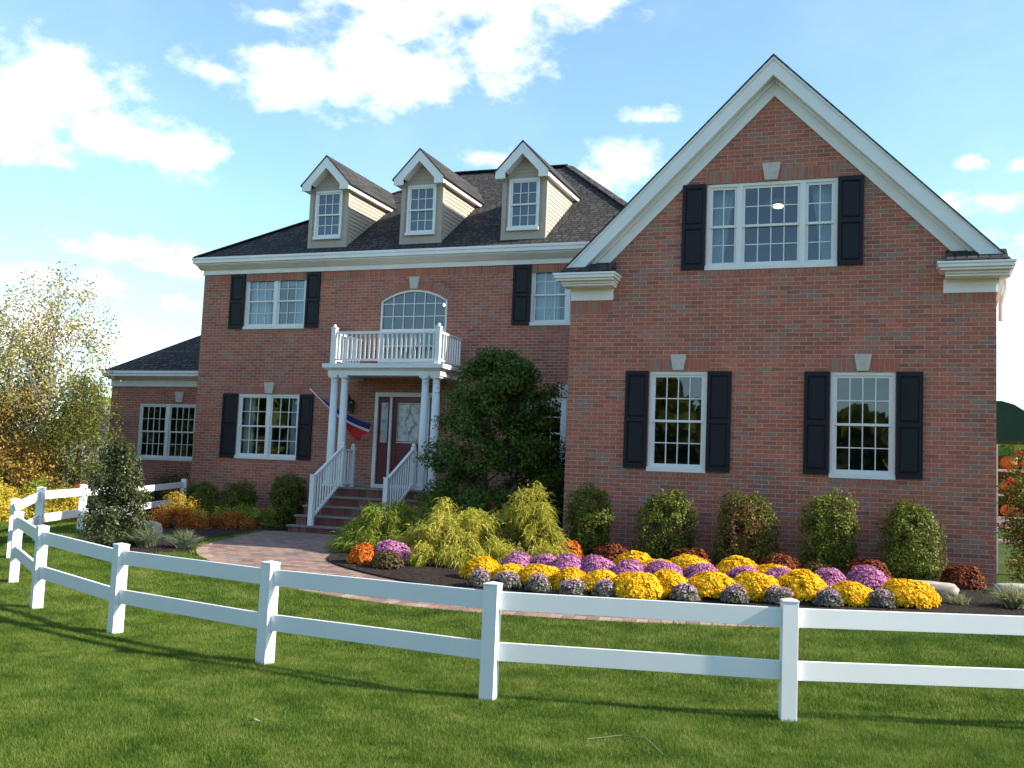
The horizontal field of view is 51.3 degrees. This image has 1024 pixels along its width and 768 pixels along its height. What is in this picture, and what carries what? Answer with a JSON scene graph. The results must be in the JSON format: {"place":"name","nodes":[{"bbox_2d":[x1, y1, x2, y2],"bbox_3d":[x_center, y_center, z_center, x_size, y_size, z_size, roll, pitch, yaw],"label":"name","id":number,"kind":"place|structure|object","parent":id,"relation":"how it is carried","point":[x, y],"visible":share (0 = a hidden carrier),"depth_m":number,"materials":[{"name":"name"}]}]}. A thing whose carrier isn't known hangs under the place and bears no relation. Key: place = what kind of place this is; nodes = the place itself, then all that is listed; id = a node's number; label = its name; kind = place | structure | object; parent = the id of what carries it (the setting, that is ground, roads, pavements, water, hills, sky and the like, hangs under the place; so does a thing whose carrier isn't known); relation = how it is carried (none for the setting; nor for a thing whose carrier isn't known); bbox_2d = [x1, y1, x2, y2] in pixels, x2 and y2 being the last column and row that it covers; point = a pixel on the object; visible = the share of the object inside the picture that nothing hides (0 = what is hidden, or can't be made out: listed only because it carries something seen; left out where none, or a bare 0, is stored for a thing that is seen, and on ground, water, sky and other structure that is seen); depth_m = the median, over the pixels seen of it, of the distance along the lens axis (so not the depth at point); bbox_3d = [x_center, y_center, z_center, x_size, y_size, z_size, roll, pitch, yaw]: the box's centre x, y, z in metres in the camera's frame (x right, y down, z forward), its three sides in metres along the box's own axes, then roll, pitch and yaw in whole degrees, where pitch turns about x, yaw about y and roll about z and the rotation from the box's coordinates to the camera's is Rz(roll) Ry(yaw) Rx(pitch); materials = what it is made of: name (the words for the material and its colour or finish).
{"place":"outdoors","nodes":[
{"label":"outdoors","id":0,"kind":"place"},
{"bbox_2d":[0,0,1023,444],"label":"sky","id":1,"kind":"structure","parent":0,"point":[140,139],"materials":[{"name":"blue"}]},
{"bbox_2d":[0,478,1023,767],"bbox_3d":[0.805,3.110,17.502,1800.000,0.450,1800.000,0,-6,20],"label":"ground","id":2,"kind":"structure","parent":0,"point":[1004,554],"depth_m":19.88,"materials":[{"name":"green plant"}]},
{"bbox_2d":[0,481,35,521],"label":"yellow shrub","id":3,"kind":"object","parent":2,"relation":"on","point":[5,498],"visible":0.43,"depth_m":21.78,"materials":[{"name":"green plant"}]},
{"bbox_2d":[0,376,57,490],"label":"autumn tree","id":4,"kind":"object","parent":2,"relation":"on","point":[3,415],"visible":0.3,"depth_m":25.79,"materials":[{"name":"yellow plant"}]},
{"bbox_2d":[0,305,67,474],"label":"green tree","id":5,"kind":"object","parent":2,"relation":"on","point":[11,371],"visible":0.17,"depth_m":27.61,"materials":[{"name":"green plant"}]},
{"bbox_2d":[0,423,70,497],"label":"autumn tree","id":6,"kind":"object","parent":2,"relation":"on","point":[15,476],"visible":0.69,"depth_m":24.43,"materials":[{"name":"yellow plant"}]},
{"bbox_2d":[18,473,68,512],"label":"mounded shrub","id":7,"kind":"object","parent":2,"relation":"on","point":[39,483],"visible":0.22,"depth_m":23.40,"materials":[{"name":"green plant"}]},
{"bbox_2d":[25,481,88,521],"bbox_3d":[-9.494,2.491,22.386,1.398,0.902,1.447,3,-5,-10],"label":"yellow shrub","id":8,"kind":"object","parent":2,"relation":"on","point":[66,504],"visible":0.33,"depth_m":22.20,"materials":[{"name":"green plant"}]},
{"bbox_2d":[0,259,124,466],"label":"young tree","id":9,"kind":"object","parent":2,"relation":"on","point":[50,380],"visible":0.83,"depth_m":25.72,"materials":[{"name":"green plant"}]},
{"bbox_2d":[27,367,130,489],"bbox_3d":[-10.137,1.330,25.073,2.299,3.855,2.332,5,-6,-23],"label":"tree","id":10,"kind":"object","parent":2,"relation":"on","point":[75,468],"visible":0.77,"depth_m":24.82,"materials":[{"name":"green plant"}]},
{"bbox_2d":[48,404,109,485],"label":"tree","id":11,"kind":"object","parent":2,"relation":"on","point":[104,429],"depth_m":60.39,"materials":[{"name":"plant"}]},
{"bbox_2d":[77,515,287,553],"bbox_3d":[-6.561,3.109,22.661,4.811,0.200,12.783,3,-5,-3],"label":"side bed","id":12,"kind":"object","parent":2,"relation":"on","point":[162,545],"visible":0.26,"depth_m":19.53,"materials":[{"name":"brown soil"}]},
{"bbox_2d":[77,436,159,545],"bbox_3d":[-6.434,1.817,17.327,1.394,1.936,1.329,0,-6,20],"label":"holly tree","id":13,"kind":"object","parent":12,"relation":"on","point":[124,491],"visible":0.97,"depth_m":17.19,"materials":[{"name":"green plant"}]},
{"bbox_2d":[120,526,165,546],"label":"grass clump","id":14,"kind":"object","parent":12,"relation":"on","point":[141,539],"visible":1,"depth_m":17.04,"materials":[{"name":"plant"}]},
{"bbox_2d":[139,464,190,514],"bbox_3d":[-8.698,2.723,27.432,2.293,1.430,1.979,0,-6,20],"label":"yew","id":15,"kind":"object","parent":12,"relation":"on","point":[159,495],"visible":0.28,"depth_m":27.23,"materials":[{"name":"green plant"}]},
{"bbox_2d":[146,501,211,528],"bbox_3d":[-6.838,2.700,21.832,1.365,0.610,1.316,5,-6,-24],"label":"barberry","id":16,"kind":"object","parent":12,"relation":"on","point":[172,519],"visible":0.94,"depth_m":21.65,"materials":[{"name":"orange plant"}]},
{"bbox_2d":[147,489,212,525],"bbox_3d":[-7.070,2.654,22.659,1.468,0.829,1.337,0,-6,20],"label":"barberry","id":17,"kind":"object","parent":12,"relation":"on","point":[191,510],"visible":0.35,"depth_m":22.68,"materials":[{"name":"orange plant"}]},
{"bbox_2d":[159,528,206,547],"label":"grass clump","id":18,"kind":"object","parent":12,"relation":"on","point":[182,540],"visible":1,"depth_m":17.01,"materials":[{"name":"plant"}]},
{"bbox_2d":[178,480,221,519],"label":"boxwood","id":19,"kind":"object","parent":12,"relation":"on","point":[205,489],"visible":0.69,"depth_m":25.24,"materials":[{"name":"green plant"}]},
{"bbox_2d":[205,509,260,529],"bbox_3d":[-5.905,2.860,22.417,1.205,0.474,1.110,0,-6,20],"label":"barberry","id":20,"kind":"object","parent":12,"relation":"on","point":[232,521],"visible":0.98,"depth_m":22.27,"materials":[{"name":"orange plant"}]},
{"bbox_2d":[219,479,258,516],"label":"boxwood","id":21,"kind":"object","parent":12,"relation":"on","point":[233,496],"visible":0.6,"depth_m":24.92,"materials":[{"name":"green plant"}]},
{"bbox_2d":[210,500,282,527],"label":"shrub","id":22,"kind":"object","parent":12,"relation":"on","point":[262,517],"visible":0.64,"depth_m":23.55,"materials":[{"name":"green plant"}]},
{"bbox_2d":[267,470,308,525],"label":"boxwood","id":23,"kind":"object","parent":12,"relation":"on","point":[294,491],"visible":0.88,"depth_m":24.48,"materials":[{"name":"green plant"}]},
{"bbox_2d":[4,397,1023,513],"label":"distant wood","id":24,"kind":"object","parent":2,"relation":"on","point":[1004,449],"depth_m":96.12,"materials":[{"name":"plant"}]},
{"bbox_2d":[6,479,1023,721],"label":"rail fence","id":25,"kind":"object","parent":2,"relation":"on","point":[789,617],"visible":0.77,"depth_m":8.18,"materials":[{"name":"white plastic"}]},
{"bbox_2d":[101,53,1016,585],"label":"brick house","id":26,"kind":"structure","parent":2,"relation":"on","point":[699,321],"depth_m":17.56,"materials":[{"name":"red brick"}]},
{"bbox_2d":[135,392,195,464],"bbox_3d":[-9.540,1.214,29.486,1.960,2.000,0.145,0,-6,20],"label":"window","id":27,"kind":"structure","parent":26,"relation":"in","point":[151,459],"depth_m":29.47,"materials":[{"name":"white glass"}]},
{"bbox_2d":[234,382,301,464],"bbox_3d":[-5.929,0.959,26.091,1.847,1.975,0.295,0,-6,20],"label":"window","id":28,"kind":"structure","parent":26,"relation":"in","point":[269,391],"depth_m":26.04,"materials":[{"name":"white glass"}]},
{"bbox_2d":[242,280,306,332],"bbox_3d":[-5.799,-1.978,26.370,1.785,1.480,0.275,0,-6,20],"label":"window","id":29,"kind":"structure","parent":26,"relation":"in","point":[261,301],"depth_m":26.37,"materials":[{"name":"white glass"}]},
{"bbox_2d":[310,388,370,440],"bbox_3d":[-3.980,0.696,24.558,1.727,1.210,0.175,0,-6,23],"label":"flag","id":30,"kind":"object","parent":26,"relation":"attached to","point":[357,429],"visible":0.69,"depth_m":24.37,"materials":[{"name":"fabric"}]},
{"bbox_2d":[390,397,420,484],"bbox_3d":[-2.379,1.322,24.676,0.896,2.034,0.060,0,-6,20],"label":"door","id":31,"kind":"structure","parent":26,"relation":"in","point":[406,410],"depth_m":24.72,"materials":[{"name":"red paint"}]},
{"bbox_2d":[375,276,453,362],"bbox_3d":[-2.306,-1.501,24.930,2.057,2.030,0.145,0,-6,20],"label":"arched window","id":32,"kind":"structure","parent":26,"relation":"in","point":[414,282],"depth_m":24.95,"materials":[{"name":"white glass"}]},
{"bbox_2d":[526,385,567,468],"bbox_3d":[1.161,1.014,23.451,1.847,1.975,0.295,0,-6,20],"label":"window","id":33,"kind":"structure","parent":26,"relation":"in","point":[563,422],"depth_m":23.41,"materials":[{"name":"white glass"}]},
{"bbox_2d":[529,272,570,329],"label":"window","id":34,"kind":"structure","parent":26,"relation":"in","point":[546,302],"depth_m":23.94,"materials":[{"name":"white glass"}]},
{"bbox_2d":[645,354,710,477],"bbox_3d":[2.657,0.507,17.124,1.036,1.965,0.145,0,-6,20],"label":"window","id":35,"kind":"structure","parent":26,"relation":"in","point":[676,366],"depth_m":17.12,"materials":[{"name":"white glass"}]},
{"bbox_2d":[704,162,839,275],"bbox_3d":[4.139,-2.614,17.007,2.073,1.793,0.325,0,-6,20],"label":"window","id":36,"kind":"structure","parent":26,"relation":"in","point":[825,198],"depth_m":16.92,"materials":[{"name":"white glass"}]},
{"bbox_2d":[827,354,898,484],"bbox_3d":[5.305,0.528,16.138,1.036,1.965,0.145,0,-6,20],"label":"window","id":37,"kind":"structure","parent":26,"relation":"in","point":[861,362],"depth_m":16.13,"materials":[{"name":"white glass"}]},
{"bbox_2d":[327,545,1023,615],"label":"flower bed","id":38,"kind":"object","parent":2,"relation":"on","point":[980,602],"visible":0.07,"depth_m":13.71,"materials":[{"name":"brown soil"}]},
{"bbox_2d":[346,542,375,564],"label":"chrysanthemum","id":39,"kind":"object","parent":38,"relation":"on","point":[363,552],"visible":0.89,"depth_m":15.58,"materials":[{"name":"orange plant"}]},
{"bbox_2d":[322,494,444,552],"bbox_3d":[-2.028,2.380,17.355,2.076,1.178,1.916,0,-6,20],"label":"golden cypress","id":40,"kind":"object","parent":38,"relation":"on","point":[355,533],"visible":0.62,"depth_m":17.08,"materials":[{"name":"green plant"}]},
{"bbox_2d":[370,550,404,569],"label":"chrysanthemum","id":41,"kind":"object","parent":38,"relation":"on","point":[388,559],"visible":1,"depth_m":15.20,"materials":[{"name":"green plant"}]},
{"bbox_2d":[372,539,411,563],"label":"chrysanthemum","id":42,"kind":"object","parent":38,"relation":"on","point":[396,547],"visible":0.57,"depth_m":15.64,"materials":[{"name":"purple plant"}]},
{"bbox_2d":[390,493,482,541],"bbox_3d":[-1.208,2.605,19.775,1.900,1.177,2.030,6,-7,-37],"label":"golden cypress","id":43,"kind":"object","parent":38,"relation":"on","point":[423,509],"visible":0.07,"depth_m":19.69,"materials":[{"name":"green plant"}]},
{"bbox_2d":[393,496,521,568],"bbox_3d":[-0.878,2.321,16.202,2.315,1.208,2.162,0,-6,20],"label":"golden cypress","id":44,"kind":"object","parent":38,"relation":"on","point":[471,523],"visible":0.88,"depth_m":15.83,"materials":[{"name":"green plant"}]},
{"bbox_2d":[458,556,499,578],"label":"chrysanthemum","id":45,"kind":"object","parent":38,"relation":"on","point":[489,564],"visible":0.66,"depth_m":14.42,"materials":[{"name":"yellow plant"}]},
{"bbox_2d":[467,568,492,586],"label":"chrysanthemum","id":46,"kind":"object","parent":38,"relation":"on","point":[478,578],"visible":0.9,"depth_m":13.79,"materials":[{"name":"grey plant"}]},
{"bbox_2d":[408,345,567,539],"bbox_3d":[-0.122,1.208,20.471,3.675,3.975,3.044,0,-6,20],"label":"garden tree","id":47,"kind":"object","parent":38,"relation":"on","point":[491,391],"visible":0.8,"depth_m":20.09,"materials":[{"name":"green plant"}]},
{"bbox_2d":[494,570,521,587],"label":"chrysanthemum","id":48,"kind":"object","parent":38,"relation":"on","point":[510,579],"visible":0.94,"depth_m":13.71,"materials":[{"name":"grey plant"}]},
{"bbox_2d":[492,563,524,583],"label":"chrysanthemum","id":49,"kind":"object","parent":38,"relation":"on","point":[516,568],"visible":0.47,"depth_m":14.15,"materials":[{"name":"yellow plant"}]},
{"bbox_2d":[500,551,533,566],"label":"chrysanthemum","id":50,"kind":"object","parent":38,"relation":"on","point":[514,557],"visible":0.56,"depth_m":14.89,"materials":[{"name":"purple plant"}]},
{"bbox_2d":[467,480,584,561],"bbox_3d":[0.167,2.237,16.434,2.060,1.532,1.670,0,-6,20],"label":"golden cypress","id":51,"kind":"object","parent":38,"relation":"on","point":[518,517],"visible":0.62,"depth_m":16.24,"materials":[{"name":"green plant"}]},
{"bbox_2d":[497,472,563,545],"bbox_3d":[0.469,2.349,19.479,1.895,1.475,1.658,0,-6,20],"label":"dark shrub","id":52,"kind":"object","parent":38,"relation":"on","point":[560,524],"visible":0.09,"depth_m":19.23,"materials":[{"name":"green plant"}]},
{"bbox_2d":[524,572,551,591],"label":"chrysanthemum","id":53,"kind":"object","parent":38,"relation":"on","point":[536,582],"visible":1,"depth_m":13.50,"materials":[{"name":"grey plant"}]},
{"bbox_2d":[519,563,558,585],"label":"chrysanthemum","id":54,"kind":"object","parent":38,"relation":"on","point":[528,570],"visible":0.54,"depth_m":13.90,"materials":[{"name":"yellow plant"}]},
{"bbox_2d":[517,436,565,533],"bbox_3d":[1.050,2.100,21.172,2.462,2.327,2.174,-2,-7,40],"label":"dark shrub","id":55,"kind":"object","parent":38,"relation":"on","point":[562,457],"visible":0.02,"depth_m":20.93,"materials":[{"name":"green plant"}]},
{"bbox_2d":[530,553,555,565],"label":"chrysanthemum","id":56,"kind":"object","parent":38,"relation":"on","point":[545,559],"visible":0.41,"depth_m":14.84,"materials":[{"name":"purple plant"}]},
{"bbox_2d":[548,552,583,571],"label":"chrysanthemum","id":57,"kind":"object","parent":38,"relation":"on","point":[561,561],"visible":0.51,"depth_m":14.46,"materials":[{"name":"purple plant"}]},
{"bbox_2d":[549,567,585,590],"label":"chrysanthemum","id":58,"kind":"object","parent":38,"relation":"on","point":[557,578],"visible":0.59,"depth_m":13.65,"materials":[{"name":"yellow plant"}]},
{"bbox_2d":[559,577,586,595],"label":"chrysanthemum","id":59,"kind":"object","parent":38,"relation":"on","point":[575,587],"visible":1,"depth_m":13.21,"materials":[{"name":"grey plant"}]},
{"bbox_2d":[563,480,616,555],"bbox_3d":[1.195,2.292,16.696,0.822,1.582,0.897,3,-5,-9],"label":"boxwood","id":60,"kind":"object","parent":38,"relation":"on","point":[588,539],"visible":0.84,"depth_m":16.47,"materials":[{"name":"green plant"}]},
{"bbox_2d":[581,554,615,573],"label":"chrysanthemum","id":61,"kind":"object","parent":38,"relation":"on","point":[593,562],"visible":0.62,"depth_m":14.36,"materials":[{"name":"purple plant"}]},
{"bbox_2d":[581,569,616,592],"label":"chrysanthemum","id":62,"kind":"object","parent":38,"relation":"on","point":[591,579],"visible":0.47,"depth_m":13.48,"materials":[{"name":"yellow plant"}]},
{"bbox_2d":[591,578,616,597],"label":"chrysanthemum","id":63,"kind":"object","parent":38,"relation":"on","point":[603,587],"visible":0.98,"depth_m":13.12,"materials":[{"name":"grey plant"}]},
{"bbox_2d":[589,542,628,560],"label":"chrysanthemum","id":64,"kind":"object","parent":38,"relation":"on","point":[611,551],"visible":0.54,"depth_m":15.82,"materials":[{"name":"orange plant"}]},
{"bbox_2d":[611,558,647,574],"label":"chrysanthemum","id":65,"kind":"object","parent":38,"relation":"on","point":[631,565],"visible":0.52,"depth_m":14.06,"materials":[{"name":"purple plant"}]},
{"bbox_2d":[613,550,651,564],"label":"chrysanthemum","id":66,"kind":"object","parent":38,"relation":"on","point":[641,557],"visible":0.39,"depth_m":14.88,"materials":[{"name":"yellow plant"}]},
{"bbox_2d":[612,571,662,599],"bbox_3d":[1.543,2.510,13.300,0.728,0.349,0.774,7,-7,-42],"label":"chrysanthemum","id":67,"kind":"object","parent":38,"relation":"on","point":[636,585],"visible":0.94,"depth_m":13.05,"materials":[{"name":"yellow plant"}]},
{"bbox_2d":[644,559,683,576],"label":"chrysanthemum","id":68,"kind":"object","parent":38,"relation":"on","point":[655,566],"visible":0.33,"depth_m":14.05,"materials":[{"name":"purple plant"}]},
{"bbox_2d":[630,487,700,560],"bbox_3d":[2.316,2.216,16.329,1.059,1.291,1.010,3,-5,-8],"label":"boxwood","id":69,"kind":"object","parent":38,"relation":"on","point":[660,514],"visible":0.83,"depth_m":16.07,"materials":[{"name":"green plant"}]},
{"bbox_2d":[652,569,688,598],"bbox_3d":[1.968,2.513,13.453,0.655,0.356,0.675,2,-5,9],"label":"chrysanthemum","id":70,"kind":"object","parent":38,"relation":"on","point":[668,579],"visible":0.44,"depth_m":13.28,"materials":[{"name":"yellow plant"}]},
{"bbox_2d":[669,581,700,601],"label":"chrysanthemum","id":71,"kind":"object","parent":38,"relation":"on","point":[687,591],"visible":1,"depth_m":12.98,"materials":[{"name":"grey plant"}]},
{"bbox_2d":[670,553,710,569],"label":"chrysanthemum","id":72,"kind":"object","parent":38,"relation":"on","point":[683,561],"visible":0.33,"depth_m":14.57,"materials":[{"name":"yellow plant"}]},
{"bbox_2d":[669,548,711,562],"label":"chrysanthemum","id":73,"kind":"object","parent":38,"relation":"on","point":[700,553],"visible":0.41,"depth_m":15.49,"materials":[{"name":"orange plant"}]},
{"bbox_2d":[683,562,717,578],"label":"chrysanthemum","id":74,"kind":"object","parent":38,"relation":"on","point":[690,571],"visible":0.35,"depth_m":14.01,"materials":[{"name":"purple plant"}]},
{"bbox_2d":[686,570,734,598],"bbox_3d":[2.503,2.523,13.438,0.704,0.343,0.733,5,-6,-24],"label":"chrysanthemum","id":75,"kind":"object","parent":38,"relation":"on","point":[708,583],"visible":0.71,"depth_m":13.20,"materials":[{"name":"yellow plant"}]},
{"bbox_2d":[720,583,749,603],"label":"chrysanthemum","id":76,"kind":"object","parent":38,"relation":"on","point":[734,594],"visible":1,"depth_m":12.89,"materials":[{"name":"grey plant"}]},
{"bbox_2d":[716,555,758,573],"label":"chrysanthemum","id":77,"kind":"object","parent":38,"relation":"on","point":[723,566],"visible":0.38,"depth_m":14.33,"materials":[{"name":"yellow plant"}]},
{"bbox_2d":[726,565,757,578],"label":"chrysanthemum","id":78,"kind":"object","parent":38,"relation":"on","point":[732,572],"visible":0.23,"depth_m":13.93,"materials":[{"name":"purple plant"}]},
{"bbox_2d":[710,487,781,566],"bbox_3d":[3.508,2.241,15.837,1.065,1.407,0.965,2,-5,0],"label":"boxwood","id":79,"kind":"object","parent":38,"relation":"on","point":[746,517],"visible":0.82,"depth_m":15.66,"materials":[{"name":"green plant"}]},
{"bbox_2d":[733,570,779,601],"bbox_3d":[3.073,2.527,13.356,0.740,0.354,0.787,5,-6,-22],"label":"chrysanthemum","id":80,"kind":"object","parent":38,"relation":"on","point":[756,584],"visible":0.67,"depth_m":13.12,"materials":[{"name":"yellow plant"}]},
{"bbox_2d":[763,584,793,603],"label":"chrysanthemum","id":81,"kind":"object","parent":38,"relation":"on","point":[775,594],"visible":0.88,"depth_m":12.87,"materials":[{"name":"grey plant"}]},
{"bbox_2d":[758,552,800,569],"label":"chrysanthemum","id":82,"kind":"object","parent":38,"relation":"on","point":[785,559],"visible":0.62,"depth_m":14.98,"materials":[{"name":"orange plant"}]},
{"bbox_2d":[777,569,827,601],"bbox_3d":[3.619,2.517,13.364,0.763,0.403,0.740,0,-6,28],"label":"chrysanthemum","id":83,"kind":"object","parent":38,"relation":"on","point":[804,584],"visible":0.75,"depth_m":13.13,"materials":[{"name":"yellow plant"}]},
{"bbox_2d":[801,561,831,573],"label":"chrysanthemum","id":84,"kind":"object","parent":38,"relation":"on","point":[819,565],"visible":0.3,"depth_m":14.91,"materials":[{"name":"green plant"}]},
{"bbox_2d":[796,486,859,572],"bbox_3d":[4.581,2.294,15.400,0.826,1.647,0.914,-3,-7,45],"label":"boxwood","id":85,"kind":"object","parent":38,"relation":"on","point":[830,550],"visible":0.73,"depth_m":15.26,"materials":[{"name":"green plant"}]},
{"bbox_2d":[812,586,843,606],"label":"chrysanthemum","id":86,"kind":"object","parent":38,"relation":"on","point":[831,597],"visible":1,"depth_m":12.74,"materials":[{"name":"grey plant"}]},
{"bbox_2d":[813,567,846,585],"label":"chrysanthemum","id":87,"kind":"object","parent":38,"relation":"on","point":[831,576],"visible":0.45,"depth_m":13.68,"materials":[{"name":"purple plant"}]},
{"bbox_2d":[828,580,873,606],"bbox_3d":[4.175,2.558,13.079,0.616,0.300,0.641,2,-5,1],"label":"chrysanthemum","id":88,"kind":"object","parent":38,"relation":"on","point":[856,593],"visible":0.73,"depth_m":12.84,"materials":[{"name":"yellow plant"}]},
{"bbox_2d":[844,565,887,589],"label":"chrysanthemum","id":89,"kind":"object","parent":38,"relation":"on","point":[873,578],"visible":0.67,"depth_m":13.62,"materials":[{"name":"purple plant"}]},
{"bbox_2d":[843,557,892,578],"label":"chrysanthemum","id":90,"kind":"object","parent":38,"relation":"on","point":[879,565],"visible":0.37,"depth_m":14.64,"materials":[{"name":"orange plant"}]},
{"bbox_2d":[868,588,898,608],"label":"chrysanthemum","id":91,"kind":"object","parent":38,"relation":"on","point":[881,597],"visible":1,"depth_m":12.72,"materials":[{"name":"grey plant"}]},
{"bbox_2d":[879,578,941,609],"bbox_3d":[4.831,2.549,13.017,0.774,0.349,0.728,1,-5,16],"label":"chrysanthemum","id":92,"kind":"object","parent":38,"relation":"on","point":[911,593],"visible":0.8,"depth_m":12.78,"materials":[{"name":"yellow plant"}]},
{"bbox_2d":[873,497,948,580],"bbox_3d":[5.683,2.237,15.033,0.985,1.291,0.959,3,-5,-6],"label":"boxwood","id":93,"kind":"object","parent":38,"relation":"on","point":[917,564],"visible":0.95,"depth_m":14.89,"materials":[{"name":"green plant"}]},
{"bbox_2d":[914,580,958,595],"bbox_3d":[5.429,2.689,14.008,0.837,0.207,0.401,1,-5,15],"label":"stone","id":94,"kind":"object","parent":38,"relation":"on","point":[941,588],"visible":0.3,"depth_m":13.79,"materials":[{"name":"stone"}]},
{"bbox_2d":[940,565,986,589],"bbox_3d":[6.209,2.660,14.685,0.625,0.341,0.596,2,-5,1],"label":"chrysanthemum","id":95,"kind":"object","parent":38,"relation":"on","point":[966,577],"visible":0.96,"depth_m":14.51,"materials":[{"name":"orange plant"}]},
{"bbox_2d":[985,581,1023,608],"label":"grass clump","id":96,"kind":"object","parent":38,"relation":"on","point":[1013,599],"visible":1,"depth_m":12.85,"materials":[{"name":"green plant"}]},
{"bbox_2d":[996,443,1023,582],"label":"berry shrub","id":97,"kind":"object","parent":2,"relation":"on","point":[1015,493],"visible":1,"depth_m":16.00,"materials":[{"name":"green plant"}]},
{"bbox_2d":[996,401,1023,444],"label":"green awning","id":98,"kind":"object","parent":2,"relation":"on","point":[1009,423],"visible":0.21,"depth_m":18.60,"materials":[{"name":"fabric"}]},
{"bbox_2d":[996,444,1023,573],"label":"display rack","id":99,"kind":"object","parent":2,"relation":"on","point":[997,516],"visible":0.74,"depth_m":18.58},
{"bbox_2d":[199,530,870,630],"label":"paved path","id":100,"kind":"structure","parent":0,"point":[297,551],"depth_m":16.72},
{"bbox_2d":[196,541,838,629],"bbox_3d":[3.734,2.776,13.346,19.934,0.343,4.339,1,-5,16],"label":"path edging","id":101,"kind":"object","parent":100,"relation":"on","point":[203,551],"visible":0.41,"depth_m":12.46,"materials":[{"name":"brick"}]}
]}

